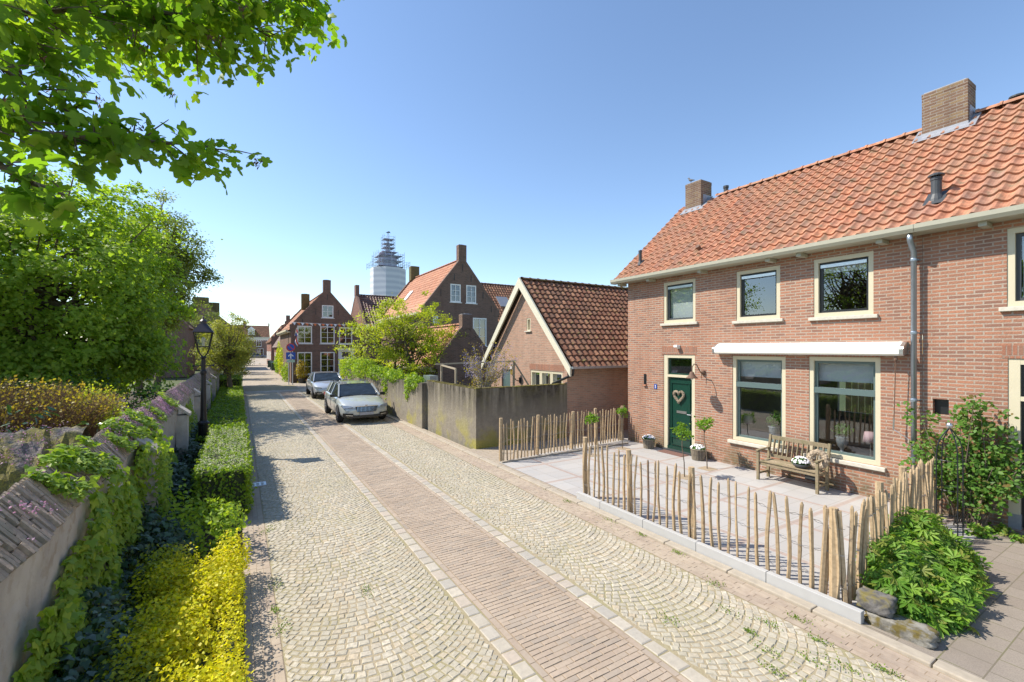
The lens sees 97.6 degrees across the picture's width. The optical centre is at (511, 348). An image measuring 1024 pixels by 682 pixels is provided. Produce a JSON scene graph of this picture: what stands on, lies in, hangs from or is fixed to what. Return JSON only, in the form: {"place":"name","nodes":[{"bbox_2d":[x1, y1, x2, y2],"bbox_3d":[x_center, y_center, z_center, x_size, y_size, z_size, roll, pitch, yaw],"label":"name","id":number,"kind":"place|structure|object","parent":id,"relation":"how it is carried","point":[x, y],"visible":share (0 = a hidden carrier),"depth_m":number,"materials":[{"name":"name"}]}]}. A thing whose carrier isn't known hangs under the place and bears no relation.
{"place":"outdoors","nodes":[
{"label":"outdoors","id":0,"kind":"place"},
{"bbox_2d":[81,390,242,678],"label":"planting soil","id":1,"kind":"structure","parent":0,"point":[209,536],"depth_m":6.91,"materials":[{"name":"soil"}]},
{"bbox_2d":[0,214,67,334],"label":"broadleaf tree","id":2,"kind":"object","parent":1,"relation":"on","point":[56,285],"visible":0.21,"depth_m":15.83,"materials":[{"name":"green plant"}]},
{"bbox_2d":[0,426,89,494],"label":"garden wall","id":3,"kind":"structure","parent":1,"relation":"on","point":[10,475],"depth_m":5.50,"materials":[{"name":"stone"}]},
{"bbox_2d":[0,404,101,432],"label":"laurel bush","id":4,"kind":"object","parent":1,"relation":"on","point":[9,408],"visible":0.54,"depth_m":6.38,"materials":[{"name":"green plant"}]},
{"bbox_2d":[0,370,128,432],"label":"deciduous shrub","id":5,"kind":"object","parent":1,"relation":"on","point":[62,406],"visible":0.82,"depth_m":7.35,"materials":[{"name":"brown plant"}]},
{"bbox_2d":[60,380,128,437],"bbox_3d":[-7.779,1.208,8.345,0.995,1.229,1.484,0,0,-31],"label":"deciduous shrub","id":6,"kind":"object","parent":1,"relation":"on","point":[93,432],"visible":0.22,"depth_m":8.33,"materials":[{"name":"green plant"}]},
{"bbox_2d":[0,156,207,415],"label":"broadleaf tree","id":7,"kind":"object","parent":1,"relation":"on","point":[48,327],"visible":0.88,"depth_m":16.37,"materials":[{"name":"green plant"}]},
{"bbox_2d":[0,364,207,432],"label":"undergrowth","id":8,"kind":"object","parent":1,"relation":"on","point":[155,388],"visible":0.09,"depth_m":15.73,"materials":[{"name":"plant"}]},
{"bbox_2d":[0,363,219,681],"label":"garden wall","id":9,"kind":"structure","parent":1,"relation":"on","point":[32,571],"depth_m":3.50,"materials":[{"name":"stone"}]},
{"bbox_2d":[12,390,180,681],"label":"ivy","id":10,"kind":"object","parent":9,"relation":"attached to","point":[109,541],"visible":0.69,"depth_m":4.33,"materials":[{"name":"plant"}]},
{"bbox_2d":[0,372,208,541],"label":"wall flowers","id":11,"kind":"object","parent":9,"relation":"on","point":[135,422],"visible":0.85,"depth_m":6.11,"materials":[{"name":"plant"}]},
{"bbox_2d":[185,374,219,437],"bbox_3d":[-13.889,2.186,20.536,0.245,1.638,22.579,0,0,-31],"label":"ivy","id":12,"kind":"object","parent":9,"relation":"attached to","point":[192,416],"visible":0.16,"depth_m":13.07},
{"bbox_2d":[44,423,204,681],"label":"ivy","id":13,"kind":"object","parent":1,"relation":"on","point":[181,470],"visible":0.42,"depth_m":4.36,"materials":[{"name":"plant"}]},
{"bbox_2d":[73,528,253,681],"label":"spirea shrub","id":14,"kind":"object","parent":1,"relation":"on","point":[192,626],"visible":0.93,"depth_m":4.05,"materials":[{"name":"plant"}]},
{"bbox_2d":[0,0,347,236],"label":"maple tree","id":15,"kind":"object","parent":1,"relation":"on","point":[169,27],"visible":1,"depth_m":2.73,"materials":[{"name":"green plant"}]},
{"bbox_2d":[154,479,251,559],"bbox_3d":[-4.533,2.436,6.579,1.867,0.965,1.137,0,0,42],"label":"bush","id":16,"kind":"object","parent":1,"relation":"on","point":[227,523],"visible":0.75,"depth_m":6.37,"materials":[{"name":"plant"}]},
{"bbox_2d":[192,316,214,444],"bbox_3d":[-8.238,1.020,11.961,0.500,3.760,0.480,0,0,-31],"label":"street lamp","id":17,"kind":"object","parent":1,"relation":"on","point":[203,422],"visible":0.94,"depth_m":11.90,"materials":[{"name":"metal"}]},
{"bbox_2d":[193,385,246,456],"bbox_3d":[-12.513,2.599,19.756,1.389,0.811,18.469,0,0,-31],"label":"ground cover","id":18,"kind":"object","parent":1,"relation":"on","point":[227,407],"visible":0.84,"depth_m":17.41,"materials":[{"name":"green plant"}]},
{"bbox_2d":[189,420,257,522],"bbox_3d":[-6.201,2.462,9.764,1.071,1.104,5.510,0,0,-31],"label":"hedge","id":19,"kind":"object","parent":1,"relation":"on","point":[223,468],"visible":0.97,"depth_m":7.79,"materials":[{"name":"green plant"}]},
{"bbox_2d":[189,311,262,386],"bbox_3d":[-17.161,0.364,26.852,3.904,5.297,4.157,0,0,-31],"label":"broadleaf tree","id":20,"kind":"object","parent":1,"relation":"on","point":[231,354],"visible":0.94,"depth_m":26.75,"materials":[{"name":"green plant"}]},
{"bbox_2d":[219,374,241,387],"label":"hedge","id":21,"kind":"object","parent":1,"relation":"on","point":[236,381],"visible":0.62,"depth_m":28.64,"materials":[{"name":"green plant"}]},
{"bbox_2d":[243,358,291,385],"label":"road","id":22,"kind":"structure","parent":0,"point":[263,374],"depth_m":46.53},
{"bbox_2d":[237,321,269,357],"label":"house","id":23,"kind":"structure","parent":22,"relation":"on","point":[263,332],"depth_m":143.54,"materials":[{"name":"brick"}]},
{"bbox_2d":[266,315,289,363],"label":"stepped gable house","id":24,"kind":"structure","parent":22,"relation":"on","point":[272,339],"depth_m":75.25,"materials":[{"name":"red brick"}]},
{"bbox_2d":[286,343,294,384],"bbox_3d":[-17.772,1.235,35.978,0.680,3.330,0.123,0,0,-31],"label":"street sign","id":25,"kind":"object","parent":22,"relation":"on","point":[290,347],"visible":1,"depth_m":35.93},
{"bbox_2d":[276,280,361,382],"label":"gabled house","id":26,"kind":"structure","parent":22,"relation":"on","point":[325,306],"depth_m":39.25,"materials":[{"name":"brick"}]},
{"bbox_2d":[273,341,283,373],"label":"creeper","id":27,"kind":"object","parent":26,"relation":"attached to","point":[279,357],"visible":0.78,"depth_m":47.18,"materials":[{"name":"green plant"}]},
{"bbox_2d":[297,326,311,343],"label":"window","id":28,"kind":"structure","parent":26,"relation":"in","point":[304,336],"depth_m":38.38,"materials":[{"name":"glass"}]},
{"bbox_2d":[297,352,311,374],"bbox_3d":[-17.773,1.260,38.405,1.156,1.916,0.086,0,0,-31],"label":"window","id":29,"kind":"structure","parent":26,"relation":"in","point":[306,356],"depth_m":38.46,"materials":[{"name":"white paint"}]},
{"bbox_2d":[320,326,334,343],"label":"window","id":30,"kind":"structure","parent":26,"relation":"in","point":[327,334],"depth_m":39.33,"materials":[{"name":"glass"}]},
{"bbox_2d":[320,352,334,370],"bbox_3d":[-16.210,1.250,39.356,1.176,1.896,0.086,0,0,-31],"label":"window","id":31,"kind":"structure","parent":26,"relation":"in","point":[327,359],"depth_m":39.33,"materials":[{"name":"white paint"}]},
{"bbox_2d":[322,305,332,317],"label":"window","id":32,"kind":"structure","parent":26,"relation":"in","point":[327,310],"depth_m":39.33,"materials":[{"name":"glass"}]},
{"bbox_2d":[339,327,351,343],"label":"window","id":33,"kind":"structure","parent":26,"relation":"in","point":[344,338],"depth_m":40.12,"materials":[{"name":"white paint"}]},
{"bbox_2d":[293,383,305,388],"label":"side road","id":34,"kind":"structure","parent":0,"point":[300,385],"depth_m":35.25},
{"bbox_2d":[294,360,308,382],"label":"shrub","id":35,"kind":"object","parent":34,"relation":"on","point":[301,373],"visible":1,"depth_m":37.48,"materials":[{"name":"brown plant"}]},
{"bbox_2d":[0,367,845,675],"bbox_3d":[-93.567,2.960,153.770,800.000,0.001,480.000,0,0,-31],"label":"ground","id":36,"kind":"structure","parent":0,"point":[182,379],"depth_m":36.92,"materials":[{"name":"soil"}]},
{"bbox_2d":[61,187,224,390],"bbox_3d":[-26.327,-4.253,32.125,10.172,14.571,9.455,0,0,-3],"label":"broadleaf tree","id":37,"kind":"object","parent":36,"relation":"on","point":[187,262],"visible":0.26,"depth_m":32.30,"materials":[{"name":"green plant"}]},
{"bbox_2d":[107,317,195,377],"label":"park house","id":38,"kind":"structure","parent":36,"relation":"on","point":[187,336],"depth_m":45.37,"materials":[{"name":"brown brick"}]},
{"bbox_2d":[191,301,228,366],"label":"broadleaf tree","id":39,"kind":"object","parent":36,"relation":"on","point":[211,323],"visible":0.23,"depth_m":54.19,"materials":[{"name":"green plant"}]},
{"bbox_2d":[188,297,234,369],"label":"park house","id":40,"kind":"structure","parent":36,"relation":"on","point":[215,308],"depth_m":61.21,"materials":[{"name":"brown brick"}]},
{"bbox_2d":[185,323,253,374],"bbox_3d":[-22.041,0.491,33.944,4.345,5.039,4.359,0,0,-31],"label":"broadleaf tree","id":41,"kind":"object","parent":36,"relation":"on","point":[224,343],"visible":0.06,"depth_m":33.85,"materials":[{"name":"green plant"}]},
{"bbox_2d":[351,285,395,359],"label":"tiled house","id":42,"kind":"structure","parent":36,"relation":"on","point":[362,302],"depth_m":43.07,"materials":[{"name":"brown brick"}]},
{"bbox_2d":[345,368,426,429],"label":"concrete wall","id":43,"kind":"structure","parent":36,"relation":"on","point":[412,410],"depth_m":17.96,"materials":[{"name":"concrete"}]},
{"bbox_2d":[339,356,424,401],"bbox_3d":[-6.871,1.323,22.212,1.400,2.053,13.472,0,0,-31],"label":"ivy","id":44,"kind":"object","parent":43,"relation":"attached to","point":[385,372],"visible":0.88,"depth_m":20.85,"materials":[{"name":"plant"}]},
{"bbox_2d":[366,231,409,295],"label":"church tower","id":45,"kind":"structure","parent":36,"relation":"on","point":[387,276],"depth_m":152.37,"materials":[{"name":"stone"}]},
{"bbox_2d":[328,290,466,375],"bbox_3d":[-5.661,-0.053,23.409,6.653,6.161,5.186,0,0,1],"label":"broadleaf tree","id":46,"kind":"object","parent":36,"relation":"on","point":[410,340],"visible":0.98,"depth_m":23.09,"materials":[{"name":"green plant"}]},
{"bbox_2d":[378,244,499,367],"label":"gabled house","id":47,"kind":"structure","parent":36,"relation":"on","point":[455,289],"depth_m":33.47,"materials":[{"name":"brick"}]},
{"bbox_2d":[450,284,460,301],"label":"window","id":48,"kind":"structure","parent":47,"relation":"in","point":[455,289],"depth_m":32.64,"materials":[{"name":"white paint"}]},
{"bbox_2d":[466,285,475,303],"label":"window","id":49,"kind":"structure","parent":47,"relation":"in","point":[470,289],"depth_m":33.32,"materials":[{"name":"white paint"}]},
{"bbox_2d":[473,318,486,345],"bbox_3d":[-2.442,-1.250,33.687,1.146,2.096,0.086,0,0,-31],"label":"window","id":50,"kind":"structure","parent":47,"relation":"in","point":[479,324],"depth_m":33.79,"materials":[{"name":"glass"}]},
{"bbox_2d":[389,313,490,386],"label":"gabled outhouse","id":51,"kind":"structure","parent":36,"relation":"on","point":[457,347],"depth_m":24.22,"materials":[{"name":"brick"}]},
{"bbox_2d":[435,360,528,385],"bbox_3d":[-1.153,1.657,15.467,3.506,2.485,1.419,0,0,9],"label":"pergola","id":52,"kind":"object","parent":36,"relation":"on","point":[442,365],"visible":0.49,"depth_m":15.94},
{"bbox_2d":[457,341,523,387],"bbox_3d":[-0.701,0.625,15.173,2.217,1.817,1.510,0,0,1],"label":"wisteria","id":53,"kind":"object","parent":52,"relation":"attached to","point":[489,381],"visible":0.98,"depth_m":15.05,"materials":[{"name":"purple plant"}]},
{"bbox_2d":[427,380,566,448],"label":"concrete wall","id":54,"kind":"structure","parent":36,"relation":"on","point":[467,416],"depth_m":13.71,"materials":[{"name":"concrete"}]},
{"bbox_2d":[480,282,514,322],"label":"tiled house","id":55,"kind":"structure","parent":36,"relation":"on","point":[499,294],"depth_m":40.14,"materials":[{"name":"brown tile"}]},
{"bbox_2d":[481,277,627,436],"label":"gabled barn","id":56,"kind":"structure","parent":36,"relation":"on","point":[573,336],"depth_m":15.98,"materials":[{"name":"brick"}]},
{"bbox_2d":[531,370,540,384],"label":"window","id":57,"kind":"structure","parent":56,"relation":"in","point":[535,374],"depth_m":16.21,"materials":[{"name":"beige paint"}]},
{"bbox_2d":[541,371,551,383],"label":"window","id":58,"kind":"structure","parent":56,"relation":"in","point":[545,375],"depth_m":15.68,"materials":[{"name":"beige paint"}]},
{"bbox_2d":[386,414,987,681],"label":"kerb","id":59,"kind":"structure","parent":36,"relation":"on","point":[956,673],"depth_m":5.35,"materials":[{"name":"concrete"}]},
{"bbox_2d":[846,339,922,413],"bbox_3d":[13.598,1.300,14.233,0.030,3.200,5.180,0,0,-31],"label":"garden fence","id":60,"kind":"object","parent":36,"relation":"on","point":[861,404],"visible":0.08,"depth_m":16.04,"materials":[{"name":"wood"}]},
{"bbox_2d":[388,414,576,497],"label":"footway","id":61,"kind":"structure","parent":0,"point":[494,460],"depth_m":11.84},
{"bbox_2d":[0,0,1023,339],"label":"sky","id":62,"kind":"structure","parent":0,"point":[545,139],"materials":[{"name":"blue"}]},
{"bbox_2d":[472,430,627,461],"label":"pavement","id":63,"kind":"structure","parent":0,"point":[492,452],"depth_m":12.91,"materials":[{"name":"concrete"}]},
{"bbox_2d":[245,385,937,681],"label":"road","id":64,"kind":"structure","parent":0,"point":[698,669],"depth_m":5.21,"materials":[{"name":"stone"}]},
{"bbox_2d":[242,399,286,681],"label":"joint sand","id":65,"kind":"structure","parent":64,"relation":"on","point":[258,596],"depth_m":4.99,"materials":[{"name":"sand"}]},
{"bbox_2d":[306,371,346,398],"bbox_3d":[-11.542,2.161,27.720,2.200,1.472,4.859,0,0,-30],"label":"parked car","id":66,"kind":"object","parent":64,"relation":"on","point":[317,382],"visible":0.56,"depth_m":26.86,"materials":[{"name":"silver metal"}]},
{"bbox_2d":[324,379,387,421],"bbox_3d":[-6.832,2.146,19.347,2.200,1.500,4.862,0,0,-31],"label":"parked car","id":67,"kind":"object","parent":64,"relation":"on","point":[350,399],"visible":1,"depth_m":18.07,"materials":[{"name":"grey paint"}]},
{"bbox_2d":[245,389,710,681],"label":"road border setts","id":68,"kind":"structure","parent":64,"relation":"on","point":[523,670],"depth_m":5.55,"materials":[{"name":"stone"}]},
{"bbox_2d":[280,391,690,681],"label":"road clinkers","id":69,"kind":"structure","parent":64,"relation":"on","point":[299,401],"depth_m":5.53,"materials":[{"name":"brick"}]},
{"bbox_2d":[256,430,905,681],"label":"weeds","id":70,"kind":"object","parent":64,"relation":"on","point":[813,638],"visible":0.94,"depth_m":4.58,"materials":[{"name":"green plant"}]},
{"bbox_2d":[243,386,959,681],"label":"gutter strip","id":71,"kind":"object","parent":64,"relation":"on","point":[861,647],"visible":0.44,"depth_m":5.26,"materials":[{"name":"brick"}]},
{"bbox_2d":[388,418,957,681],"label":"joint sand","id":72,"kind":"structure","parent":64,"relation":"on","point":[749,595],"depth_m":5.01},
{"bbox_2d":[577,491,863,623],"bbox_3d":[2.467,2.848,6.646,0.075,0.205,4.604,0,0,-31],"label":"concrete edging","id":73,"kind":"object","parent":64,"relation":"on","point":[834,605],"visible":0.56,"depth_m":5.78,"materials":[{"name":"concrete"}]},
{"bbox_2d":[582,437,844,599],"bbox_3d":[2.508,2.256,6.797,0.175,1.093,4.408,0,0,-31],"label":"paling fence","id":74,"kind":"object","parent":73,"relation":"on","point":[690,502],"visible":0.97,"depth_m":6.26,"materials":[{"name":"brown wood"}]},
{"bbox_2d":[500,438,991,613],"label":"forecourt","id":75,"kind":"structure","parent":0,"point":[562,472],"depth_m":8.69,"materials":[{"name":"concrete"}]},
{"bbox_2d":[499,406,624,460],"bbox_3d":[1.600,2.312,12.697,4.679,1.082,0.175,0,0,-35],"label":"paling fence","id":76,"kind":"object","parent":75,"relation":"on","point":[572,439],"visible":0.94,"depth_m":12.41,"materials":[{"name":"brown wood"}]},
{"bbox_2d":[501,442,627,462],"bbox_3d":[1.614,2.880,12.372,4.380,0.100,0.060,0,0,-31],"label":"forecourt edge board","id":77,"kind":"object","parent":75,"relation":"on","point":[533,457],"visible":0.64,"depth_m":12.08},
{"bbox_2d":[582,413,599,456],"bbox_3d":[2.169,2.305,12.069,0.404,1.191,0.477,0,0,-31],"label":"young tree","id":78,"kind":"object","parent":75,"relation":"on","point":[592,417],"visible":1,"depth_m":12.06,"materials":[{"name":"green plant"}]},
{"bbox_2d":[616,405,629,449],"bbox_3d":[3.160,2.264,12.888,0.414,1.272,0.375,0,0,-31],"label":"young tree","id":79,"kind":"object","parent":75,"relation":"on","point":[622,411],"visible":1,"depth_m":12.86,"materials":[{"name":"green plant"}]},
{"bbox_2d":[642,435,655,448],"bbox_3d":[3.934,2.677,12.949,0.402,0.389,0.406,0,0,-31],"label":"flower pot","id":80,"kind":"object","parent":75,"relation":"on","point":[648,441],"visible":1,"depth_m":12.81,"materials":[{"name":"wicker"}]},
{"bbox_2d":[671,422,695,479],"bbox_3d":[3.834,2.280,10.038,0.526,1.242,0.512,0,0,-31],"label":"young tree","id":81,"kind":"object","parent":75,"relation":"on","point":[679,428],"visible":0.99,"depth_m":10.03,"materials":[{"name":"green plant"}]},
{"bbox_2d":[690,444,706,460],"bbox_3d":[4.806,2.666,11.576,0.400,0.412,0.422,0,0,-31],"label":"flower basket","id":82,"kind":"object","parent":75,"relation":"on","point":[698,452],"visible":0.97,"depth_m":11.44,"materials":[{"name":"wicker"}]},
{"bbox_2d":[694,416,716,470],"bbox_3d":[4.684,2.261,10.804,0.548,1.282,0.529,0,0,-31],"label":"young tree","id":83,"kind":"object","parent":75,"relation":"on","point":[701,425],"visible":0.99,"depth_m":10.76,"materials":[{"name":"green plant"}]},
{"bbox_2d":[610,126,968,501],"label":"brick house","id":84,"kind":"structure","parent":75,"relation":"on","point":[815,252],"depth_m":10.64,"materials":[{"name":"brown brick"}]},
{"bbox_2d":[664,278,694,322],"bbox_3d":[4.702,-1.300,12.454,0.159,1.156,1.046,0,0,-31],"label":"window","id":85,"kind":"structure","parent":84,"relation":"in","point":[683,291],"depth_m":12.53,"materials":[{"name":"beige paint"}]},
{"bbox_2d":[667,377,691,452],"bbox_3d":[4.678,1.815,12.433,0.122,2.030,0.800,0,0,-31],"label":"door","id":86,"kind":"structure","parent":84,"relation":"in","point":[681,412],"depth_m":12.45,"materials":[{"name":"green paint"}]},
{"bbox_2d":[737,265,779,320],"bbox_3d":[5.826,-1.280,10.568,0.119,1.196,1.036,0,0,-31],"label":"window","id":87,"kind":"structure","parent":84,"relation":"in","point":[774,270],"depth_m":10.60,"materials":[{"name":"beige paint"}]},
{"bbox_2d":[733,356,785,448],"bbox_3d":[5.856,1.210,10.575,0.179,2.056,1.256,0,0,-31],"label":"window","id":88,"kind":"structure","parent":84,"relation":"in","point":[750,366],"depth_m":10.64,"materials":[{"name":"beige paint"}]},
{"bbox_2d":[712,341,909,447],"bbox_3d":[6.136,0.845,9.680,0.248,1.950,3.870,0,0,-31],"label":"awning","id":89,"kind":"object","parent":84,"relation":"attached to","point":[895,349],"visible":0.96,"depth_m":9.18,"materials":[{"name":"white paint"}]},
{"bbox_2d":[814,251,872,316],"bbox_3d":[6.745,-1.270,9.097,0.159,1.216,1.046,0,0,-31],"label":"window","id":90,"kind":"structure","parent":84,"relation":"in","point":[864,260],"depth_m":9.10,"materials":[{"name":"beige paint"}]},
{"bbox_2d":[809,357,880,465],"bbox_3d":[6.758,1.205,9.093,0.179,2.066,1.246,0,0,-31],"label":"window","id":91,"kind":"structure","parent":84,"relation":"in","point":[841,369],"depth_m":9.07,"materials":[{"name":"beige paint"}]},
{"bbox_2d":[906,234,920,468],"bbox_3d":[7.120,0.431,7.957,0.362,4.898,0.112,0,0,-31],"label":"drainpipe","id":92,"kind":"object","parent":84,"relation":"attached to","point":[913,331],"visible":0.81,"depth_m":7.95,"materials":[{"name":"metal"}]},
{"bbox_3d":[6.484,2.510,10.091,0.330,0.580,3.300,0,0,-31],"label":"window bench","id":93,"kind":"object","parent":84,"relation":"in","visible":0},
{"bbox_2d":[765,413,780,439],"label":"urn plant","id":94,"kind":"object","parent":93,"relation":"on","point":[773,428],"visible":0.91,"depth_m":10.51,"materials":[{"name":"green plant"}]},
{"bbox_2d":[830,422,854,451],"bbox_3d":[6.897,1.866,9.382,0.414,0.708,0.340,0,0,14],"label":"urn plant","id":95,"kind":"object","parent":93,"relation":"on","point":[842,440],"visible":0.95,"depth_m":9.34,"materials":[{"name":"green plant"}]},
{"bbox_2d":[863,431,873,455],"bbox_3d":[7.216,1.950,9.014,0.260,0.540,0.260,0,0,-31],"label":"table lamp","id":96,"kind":"object","parent":93,"relation":"on","point":[868,436],"visible":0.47,"depth_m":8.97,"materials":[{"name":"fabric"}]},
{"bbox_2d":[756,434,831,493],"bbox_3d":[5.922,2.397,9.468,0.582,0.945,1.240,0,0,-31],"label":"garden bench","id":97,"kind":"object","parent":75,"relation":"on","point":[768,462],"visible":0.91,"depth_m":9.53,"materials":[{"name":"brown wood"}]},
{"bbox_2d":[791,456,810,467],"bbox_3d":[5.940,2.327,9.217,0.350,0.233,0.353,0,0,-31],"label":"flower bowl","id":98,"kind":"object","parent":97,"relation":"on","point":[800,462],"visible":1,"depth_m":9.12,"materials":[{"name":"metal"}]},
{"bbox_2d":[806,449,829,469],"bbox_3d":[6.174,2.239,9.053,0.205,0.410,0.429,0,0,-31],"label":"wreath","id":99,"kind":"object","parent":97,"relation":"on","point":[811,454],"visible":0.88,"depth_m":9.01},
{"bbox_2d":[819,506,847,602],"bbox_3d":[3.589,2.300,5.008,0.274,1.042,0.099,0,0,32],"label":"corner post","id":100,"kind":"object","parent":75,"relation":"on","point":[828,513],"visible":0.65,"depth_m":4.98,"materials":[{"name":"wood"}]},
{"bbox_2d":[847,449,939,603],"bbox_3d":[5.514,2.270,6.343,4.612,1.087,0.177,0,0,-38],"label":"paling fence","id":101,"kind":"object","parent":75,"relation":"on","point":[916,490],"visible":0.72,"depth_m":5.74,"materials":[{"name":"brown wood"}]},
{"bbox_2d":[934,422,965,540],"bbox_3d":[6.708,2.015,6.867,0.350,1.770,0.350,0,0,-31],"label":"plant obelisk","id":102,"kind":"object","parent":75,"relation":"on","point":[949,425],"visible":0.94,"depth_m":6.84,"materials":[{"name":"metal"}]},
{"bbox_2d":[897,393,1023,527],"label":"climbing rose","id":103,"kind":"object","parent":75,"relation":"on","point":[982,470],"visible":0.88,"depth_m":7.08,"materials":[{"name":"green plant"}]},
{"bbox_2d":[855,585,897,618],"bbox_3d":[3.834,2.668,4.721,0.240,0.176,0.331,0,0,-34],"label":"stone block","id":104,"kind":"object","parent":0,"point":[878,603],"depth_m":4.66,"materials":[{"name":"stone"}]},
{"bbox_2d":[851,527,1023,681],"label":"driveway","id":105,"kind":"structure","parent":0,"point":[994,652],"depth_m":4.56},
{"bbox_2d":[864,610,941,649],"bbox_3d":[3.934,2.825,4.537,0.254,0.163,0.587,0,0,-33],"label":"stone block","id":106,"kind":"object","parent":105,"relation":"on","point":[915,632],"depth_m":4.44,"materials":[{"name":"stone"}]},
{"bbox_2d":[854,506,1000,639],"bbox_3d":[5.105,2.532,5.526,1.258,0.947,3.020,0,0,45],"label":"peony bush","id":107,"kind":"object","parent":105,"relation":"on","point":[925,569],"visible":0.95,"depth_m":5.00,"materials":[{"name":"green plant"}]},
{"bbox_2d":[912,78,1023,533],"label":"brick house","id":108,"kind":"structure","parent":105,"relation":"on","point":[969,225],"depth_m":7.57,"materials":[{"name":"brown brick"}]},
{"bbox_2d":[1007,226,1023,306],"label":"window","id":109,"kind":"structure","parent":108,"relation":"in","point":[1014,235],"depth_m":7.06,"materials":[{"name":"beige paint"}]},
{"bbox_2d":[1021,365,1023,527],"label":"door","id":110,"kind":"structure","parent":108,"relation":"in","point":[1022,366],"depth_m":7.01,"materials":[{"name":"black paint"}]},
{"bbox_2d":[964,522,1023,543],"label":"plant","id":111,"kind":"object","parent":105,"relation":"on","point":[978,529],"visible":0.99,"depth_m":6.84,"materials":[{"name":"green plant"}]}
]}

